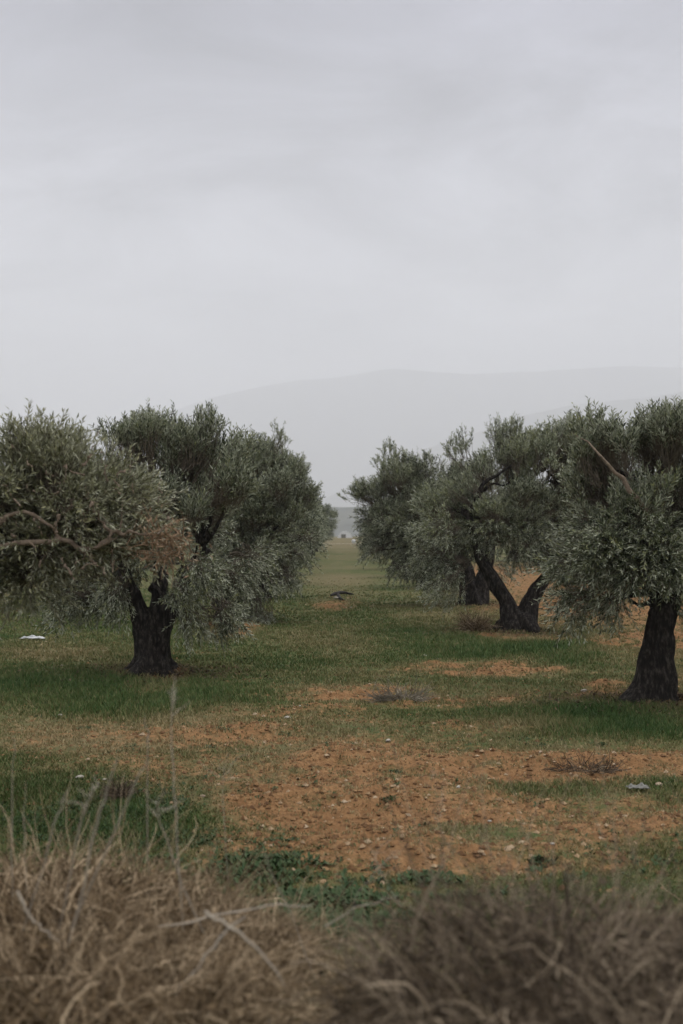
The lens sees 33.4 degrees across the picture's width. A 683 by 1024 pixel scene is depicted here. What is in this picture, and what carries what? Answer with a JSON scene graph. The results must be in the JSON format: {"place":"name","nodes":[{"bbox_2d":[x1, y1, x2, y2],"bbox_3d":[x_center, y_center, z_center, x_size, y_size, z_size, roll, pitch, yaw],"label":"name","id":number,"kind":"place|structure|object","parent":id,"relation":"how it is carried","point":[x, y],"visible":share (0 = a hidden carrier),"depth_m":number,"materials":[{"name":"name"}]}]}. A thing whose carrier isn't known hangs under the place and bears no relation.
{"place":"outdoors","nodes":[
{"label":"outdoors","id":0,"kind":"place"},
{"bbox_2d":[0,576,682,935],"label":"grass","id":1,"kind":"structure","parent":0,"point":[569,718],"depth_m":13.16,"materials":[{"name":"green plant"}]},
{"bbox_2d":[21,635,43,638],"bbox_3d":[-5.829,2.353,21.484,0.494,0.063,0.127,0,-1,0],"label":"plastic scrap","id":2,"kind":"object","parent":1,"relation":"on","point":[34,637],"visible":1,"depth_m":21.45,"materials":[{"name":"white plastic"}]},
{"bbox_2d":[626,782,650,788],"bbox_3d":[2.425,2.235,9.311,0.187,0.040,0.102,0,-1,0],"label":"plastic scrap","id":3,"kind":"object","parent":1,"relation":"on","point":[641,785],"visible":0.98,"depth_m":9.29,"materials":[{"name":"white plastic"}]},
{"bbox_2d":[0,536,682,1023],"bbox_3d":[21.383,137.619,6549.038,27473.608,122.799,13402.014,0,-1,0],"label":"ground","id":4,"kind":"structure","parent":0,"point":[340,562],"depth_m":10.40,"materials":[{"name":"brown soil"}]},
{"bbox_2d":[11,735,14,923],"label":"dry stalk","id":5,"kind":"object","parent":4,"relation":"on","point":[12,828],"visible":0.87,"depth_m":4.37,"materials":[{"name":"brown plant"}]},
{"bbox_2d":[23,780,27,898],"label":"dry stalk","id":6,"kind":"object","parent":4,"relation":"on","point":[25,832],"visible":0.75,"depth_m":4.36,"materials":[{"name":"brown plant"}]},
{"bbox_2d":[14,786,69,957],"bbox_3d":[-1.023,1.262,3.836,0.374,0.732,0.014,-1,-1,43],"label":"dry stalk","id":7,"kind":"object","parent":4,"relation":"on","point":[44,862],"visible":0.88,"depth_m":3.81,"materials":[{"name":"brown plant"}]},
{"bbox_2d":[51,776,98,964],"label":"dry stalk","id":8,"kind":"object","parent":4,"relation":"on","point":[84,806],"visible":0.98,"depth_m":3.76,"materials":[{"name":"brown plant"}]},
{"bbox_2d":[0,795,166,935],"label":"dry bush","id":9,"kind":"object","parent":4,"relation":"on","point":[43,877],"visible":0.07,"depth_m":5.47,"materials":[{"name":"brown plant"}]},
{"bbox_2d":[59,757,118,990],"bbox_3d":[-0.803,1.174,3.602,0.018,0.849,0.363,1,-1,-45],"label":"dry stalk","id":10,"kind":"object","parent":4,"relation":"on","point":[84,885],"visible":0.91,"depth_m":3.59,"materials":[{"name":"brown plant"}]},
{"bbox_2d":[51,760,147,978],"bbox_3d":[-0.811,1.202,3.766,0.505,0.824,0.008,-1,-1,39],"label":"dry stalk","id":11,"kind":"object","parent":4,"relation":"on","point":[109,843],"visible":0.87,"depth_m":3.72,"materials":[{"name":"brown plant"}]},
{"bbox_2d":[0,398,212,640],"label":"olive tree","id":12,"kind":"object","parent":4,"relation":"on","point":[64,508],"visible":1,"depth_m":8.11,"materials":[{"name":"green plant"}]},
{"bbox_2d":[91,771,142,802],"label":"dry bush","id":13,"kind":"object","parent":4,"relation":"on","point":[112,790],"visible":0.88,"depth_m":9.06,"materials":[{"name":"plant"}]},
{"bbox_2d":[0,841,246,1023],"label":"dry bush","id":14,"kind":"object","parent":4,"relation":"on","point":[21,958],"visible":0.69,"depth_m":3.52,"materials":[{"name":"brown plant"}]},
{"bbox_2d":[16,890,58,941],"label":"dry twig","id":15,"kind":"object","parent":14,"relation":"on","point":[24,907],"visible":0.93,"depth_m":3.69,"materials":[{"name":"beige plant"}]},
{"bbox_2d":[144,715,148,870],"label":"dry stalk","id":16,"kind":"object","parent":4,"relation":"on","point":[147,791],"visible":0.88,"depth_m":4.66,"materials":[{"name":"beige plant"}]},
{"bbox_2d":[0,768,309,1002],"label":"dry bush","id":17,"kind":"object","parent":4,"relation":"on","point":[19,871],"visible":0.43,"depth_m":4.58,"materials":[{"name":"brown plant"}]},
{"bbox_2d":[29,397,285,676],"bbox_3d":[-2.927,0.370,16.689,4.243,4.242,2.775,0,-1,0],"label":"olive tree","id":18,"kind":"object","parent":4,"relation":"on","point":[184,450],"visible":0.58,"depth_m":16.48,"materials":[{"name":"green plant"}]},
{"bbox_2d":[0,802,314,992],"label":"dry bush","id":19,"kind":"object","parent":4,"relation":"on","point":[172,878],"visible":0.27,"depth_m":4.39,"materials":[{"name":"brown plant"}]},
{"bbox_2d":[167,676,189,937],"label":"dry stalk","id":20,"kind":"object","parent":4,"relation":"on","point":[172,698],"visible":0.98,"depth_m":4.15,"materials":[{"name":"plant"}]},
{"bbox_2d":[144,782,215,963],"bbox_3d":[-0.569,1.294,3.974,0.139,0.777,0.326,0,-1,30],"label":"dry stalk","id":21,"kind":"object","parent":4,"relation":"on","point":[171,853],"visible":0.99,"depth_m":3.95,"materials":[{"name":"brown plant"}]},
{"bbox_2d":[170,489,194,564],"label":"olive tree","id":22,"kind":"object","parent":4,"relation":"on","point":[181,554],"visible":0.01,"depth_m":63.36,"materials":[{"name":"green plant"}]},
{"bbox_2d":[20,881,352,1023],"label":"dry bush","id":23,"kind":"object","parent":4,"relation":"on","point":[255,979],"visible":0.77,"depth_m":3.38,"materials":[{"name":"brown plant"}]},
{"bbox_2d":[167,916,245,1004],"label":"dry twig","id":24,"kind":"object","parent":23,"relation":"on","point":[214,947],"visible":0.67,"depth_m":3.48,"materials":[{"name":"brown plant"}]},
{"bbox_2d":[204,910,284,986],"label":"dry twig","id":25,"kind":"object","parent":23,"relation":"on","point":[209,915],"visible":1,"depth_m":3.28,"materials":[{"name":"brown plant"}]},
{"bbox_2d":[62,835,358,1023],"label":"dry bush","id":26,"kind":"object","parent":4,"relation":"on","point":[261,920],"visible":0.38,"depth_m":4.22,"materials":[{"name":"brown plant"}]},
{"bbox_2d":[159,903,311,927],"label":"dry twig","id":27,"kind":"object","parent":26,"relation":"on","point":[194,921],"visible":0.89,"depth_m":3.88,"materials":[{"name":"brown plant"}]},
{"bbox_2d":[195,754,249,881],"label":"dry stalk","id":28,"kind":"object","parent":4,"relation":"on","point":[222,800],"visible":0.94,"depth_m":4.55,"materials":[{"name":"plant"}]},
{"bbox_2d":[104,854,380,1012],"bbox_3d":[-0.399,1.564,4.261,1.062,0.470,1.185,0,-1,20],"label":"dry bush","id":29,"kind":"object","parent":4,"relation":"on","point":[339,958],"visible":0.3,"depth_m":4.29,"materials":[{"name":"brown plant"}]},
{"bbox_2d":[184,417,332,624],"bbox_3d":[-2.095,0.413,26.059,3.888,5.128,3.472,0,-1,0],"label":"olive tree","id":30,"kind":"object","parent":4,"relation":"on","point":[274,464],"visible":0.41,"depth_m":25.50,"materials":[{"name":"green plant"}]},
{"bbox_2d":[214,472,329,598],"bbox_3d":[-2.412,0.492,34.043,4.337,4.433,3.345,0,-1,-37],"label":"olive tree","id":31,"kind":"object","parent":4,"relation":"on","point":[317,516],"visible":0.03,"depth_m":33.89,"materials":[{"name":"green plant"}]},
{"bbox_2d":[167,960,385,1023],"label":"dry bush","id":32,"kind":"object","parent":4,"relation":"on","point":[300,1003],"visible":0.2,"depth_m":3.50,"materials":[{"name":"brown plant"}]},
{"bbox_2d":[225,894,328,977],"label":"dry bush","id":33,"kind":"object","parent":4,"relation":"on","point":[301,934],"visible":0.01,"depth_m":4.73,"materials":[{"name":"brown plant"}]},
{"bbox_2d":[263,853,316,980],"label":"dry stalk","id":34,"kind":"object","parent":4,"relation":"on","point":[290,913],"visible":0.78,"depth_m":3.94,"materials":[{"name":"brown plant"}]},
{"bbox_2d":[200,882,416,1020],"bbox_3d":[-0.091,1.633,3.963,1.185,0.470,1.062,0,-1,27],"label":"dry bush","id":35,"kind":"object","parent":4,"relation":"on","point":[308,965],"visible":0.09,"depth_m":4.07,"materials":[{"name":"brown plant"}]},
{"bbox_2d":[301,519,325,564],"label":"olive tree","id":36,"kind":"object","parent":4,"relation":"on","point":[321,530],"depth_m":59.76,"materials":[{"name":"green plant"}]},
{"bbox_2d":[308,505,331,553],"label":"olive tree","id":37,"kind":"object","parent":4,"relation":"on","point":[325,525],"visible":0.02,"depth_m":76.27,"materials":[{"name":"green plant"}]},
{"bbox_2d":[313,502,340,551],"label":"olive tree","id":38,"kind":"object","parent":4,"relation":"on","point":[333,514],"visible":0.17,"depth_m":93.42,"materials":[{"name":"green plant"}]},
{"bbox_2d":[207,948,468,1023],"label":"dry bush","id":39,"kind":"object","parent":4,"relation":"on","point":[312,1005],"visible":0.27,"depth_m":3.32,"materials":[{"name":"brown plant"}]},
{"bbox_2d":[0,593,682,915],"bbox_3d":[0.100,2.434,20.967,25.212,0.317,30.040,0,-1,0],"label":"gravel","id":40,"kind":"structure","parent":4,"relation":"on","point":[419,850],"depth_m":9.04,"materials":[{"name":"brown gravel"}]},
{"bbox_2d":[0,855,682,1023],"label":"dry grass","id":41,"kind":"structure","parent":4,"relation":"on","point":[31,1002],"depth_m":3.47,"materials":[{"name":"brown plant"}]},
{"bbox_2d":[0,636,682,946],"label":"weeds","id":42,"kind":"object","parent":4,"relation":"on","point":[334,891],"visible":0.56,"depth_m":7.24,"materials":[{"name":"green plant"}]},
{"bbox_2d":[338,531,351,537],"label":"shelter","id":43,"kind":"object","parent":4,"relation":"on","point":[344,534],"visible":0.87,"depth_m":225.04,"materials":[{"name":"grey plastic"}]},
{"bbox_2d":[330,850,400,972],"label":"dry stalk","id":44,"kind":"object","parent":4,"relation":"on","point":[367,883],"visible":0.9,"depth_m":4.23,"materials":[{"name":"brown plant"}]},
{"bbox_2d":[304,940,432,1023],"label":"dry bush","id":45,"kind":"object","parent":4,"relation":"on","point":[341,997],"visible":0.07,"depth_m":3.92,"materials":[{"name":"brown plant"}]},
{"bbox_2d":[277,878,468,1009],"bbox_3d":[0.146,1.643,4.172,1.053,0.418,0.944,0,-1,6],"label":"dry bush","id":46,"kind":"object","parent":4,"relation":"on","point":[342,951],"visible":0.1,"depth_m":4.26,"materials":[{"name":"brown plant"}]},
{"bbox_2d":[363,506,386,555],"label":"olive tree","id":47,"kind":"object","parent":4,"relation":"on","point":[370,525],"visible":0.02,"depth_m":81.39,"materials":[{"name":"green plant"}]},
{"bbox_2d":[367,835,419,939],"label":"dry stalk","id":48,"kind":"object","parent":4,"relation":"on","point":[382,873],"visible":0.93,"depth_m":4.24,"materials":[{"name":"brown plant"}]},
{"bbox_2d":[381,490,409,575],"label":"olive tree","id":49,"kind":"object","parent":4,"relation":"on","point":[389,544],"depth_m":48.57,"materials":[{"name":"green plant"}]},
{"bbox_2d":[361,670,440,702],"bbox_3d":[0.698,2.148,14.054,1.061,0.419,0.622,0,-1,0],"label":"brush pile","id":50,"kind":"object","parent":4,"relation":"on","point":[389,696],"visible":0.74,"depth_m":14.00,"materials":[{"name":"grey plant"}]},
{"bbox_2d":[387,476,455,587],"bbox_3d":[3.170,0.701,40.196,3.768,4.136,2.962,-1,-1,41],"label":"olive tree","id":51,"kind":"object","parent":4,"relation":"on","point":[404,544],"visible":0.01,"depth_m":39.83,"materials":[{"name":"green plant"}]},
{"bbox_2d":[287,885,565,1022],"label":"dry bush","id":52,"kind":"object","parent":4,"relation":"on","point":[334,988],"visible":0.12,"depth_m":3.81,"materials":[{"name":"brown plant"}]},
{"bbox_2d":[325,895,397,926],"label":"dry twig","id":53,"kind":"object","parent":52,"relation":"on","point":[356,907],"visible":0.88,"depth_m":3.98,"materials":[{"name":"brown plant"}]},
{"bbox_2d":[337,436,529,605],"bbox_3d":[2.569,0.349,31.506,5.434,4.828,3.499,0,-1,0],"label":"olive tree","id":54,"kind":"object","parent":4,"relation":"on","point":[401,474],"visible":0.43,"depth_m":31.00,"materials":[{"name":"green plant"}]},
{"bbox_2d":[420,761,460,1012],"bbox_3d":[0.298,1.130,3.186,0.069,0.901,0.267,0,-1,28],"label":"dry stalk","id":55,"kind":"object","parent":4,"relation":"on","point":[441,833],"visible":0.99,"depth_m":3.15,"materials":[{"name":"brown plant"}]},
{"bbox_2d":[223,737,682,1023],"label":"dry bush","id":56,"kind":"object","parent":4,"relation":"on","point":[420,1011],"visible":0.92,"depth_m":3.02,"materials":[{"name":"brown plant"}]},
{"bbox_2d":[414,966,500,1022],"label":"dry twig","id":57,"kind":"object","parent":56,"relation":"on","point":[445,991],"visible":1,"depth_m":2.59,"materials":[{"name":"brown wood"}]},
{"bbox_2d":[584,942,591,1023],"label":"dry twig","id":58,"kind":"object","parent":56,"relation":"on","point":[589,1016],"visible":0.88,"depth_m":2.59,"materials":[{"name":"brown plant"}]},
{"bbox_2d":[445,605,502,631],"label":"dry shrub","id":59,"kind":"object","parent":4,"relation":"on","point":[468,623],"visible":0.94,"depth_m":23.26,"materials":[{"name":"brown plant"}]},
{"bbox_2d":[401,409,622,632],"bbox_3d":[3.613,0.249,23.703,4.781,4.833,2.873,0,-1,0],"label":"olive tree","id":60,"kind":"object","parent":4,"relation":"on","point":[527,456],"visible":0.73,"depth_m":23.28,"materials":[{"name":"green plant"}]},
{"bbox_2d":[495,511,534,560],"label":"olive tree","id":61,"kind":"object","parent":4,"relation":"on","point":[506,545],"visible":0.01,"depth_m":69.67,"materials":[{"name":"green plant"}]},
{"bbox_2d":[506,491,545,565],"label":"olive tree","id":62,"kind":"object","parent":4,"relation":"on","point":[525,533],"visible":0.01,"depth_m":60.81,"materials":[{"name":"green plant"}]},
{"bbox_2d":[414,786,682,1023],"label":"dry bush","id":63,"kind":"object","parent":4,"relation":"on","point":[629,985],"visible":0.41,"depth_m":3.01,"materials":[{"name":"brown plant"}]},
{"bbox_2d":[522,508,579,545],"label":"olive tree","id":64,"kind":"object","parent":4,"relation":"on","point":[549,520],"visible":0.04,"depth_m":52.48,"materials":[{"name":"green plant"}]},
{"bbox_2d":[542,749,631,774],"bbox_3d":[2.163,2.196,10.100,0.830,0.201,0.460,0,-1,0],"label":"weed patch","id":65,"kind":"object","parent":4,"relation":"on","point":[606,770],"visible":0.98,"depth_m":10.06,"materials":[{"name":"brown plant"}]},
{"bbox_2d":[522,394,682,702],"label":"olive tree","id":66,"kind":"object","parent":4,"relation":"on","point":[631,548],"visible":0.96,"depth_m":13.55,"materials":[{"name":"green plant"}]},
{"bbox_2d":[0,0,682,463],"label":"sky","id":67,"kind":"structure","parent":0,"point":[200,200],"materials":[{"name":"grey"}]},
{"bbox_2d":[8,591,682,724],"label":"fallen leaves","id":68,"kind":"object","parent":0,"point":[594,694],"depth_m":16.38,"materials":[{"name":"plant"}]},
{"bbox_2d":[231,506,534,535],"bbox_3d":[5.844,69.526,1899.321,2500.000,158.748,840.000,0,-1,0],"label":"hill","id":69,"kind":"structure","parent":0,"point":[346,523],"depth_m":1763.62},
{"bbox_2d":[89,366,682,500],"bbox_3d":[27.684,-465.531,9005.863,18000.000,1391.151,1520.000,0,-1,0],"label":"mountain","id":70,"kind":"structure","parent":0,"point":[338,431],"depth_m":8713.78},
{"bbox_2d":[321,391,682,506],"bbox_3d":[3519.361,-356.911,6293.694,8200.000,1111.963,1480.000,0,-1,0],"label":"hill","id":71,"kind":"structure","parent":0,"point":[628,406],"depth_m":6130.60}
]}

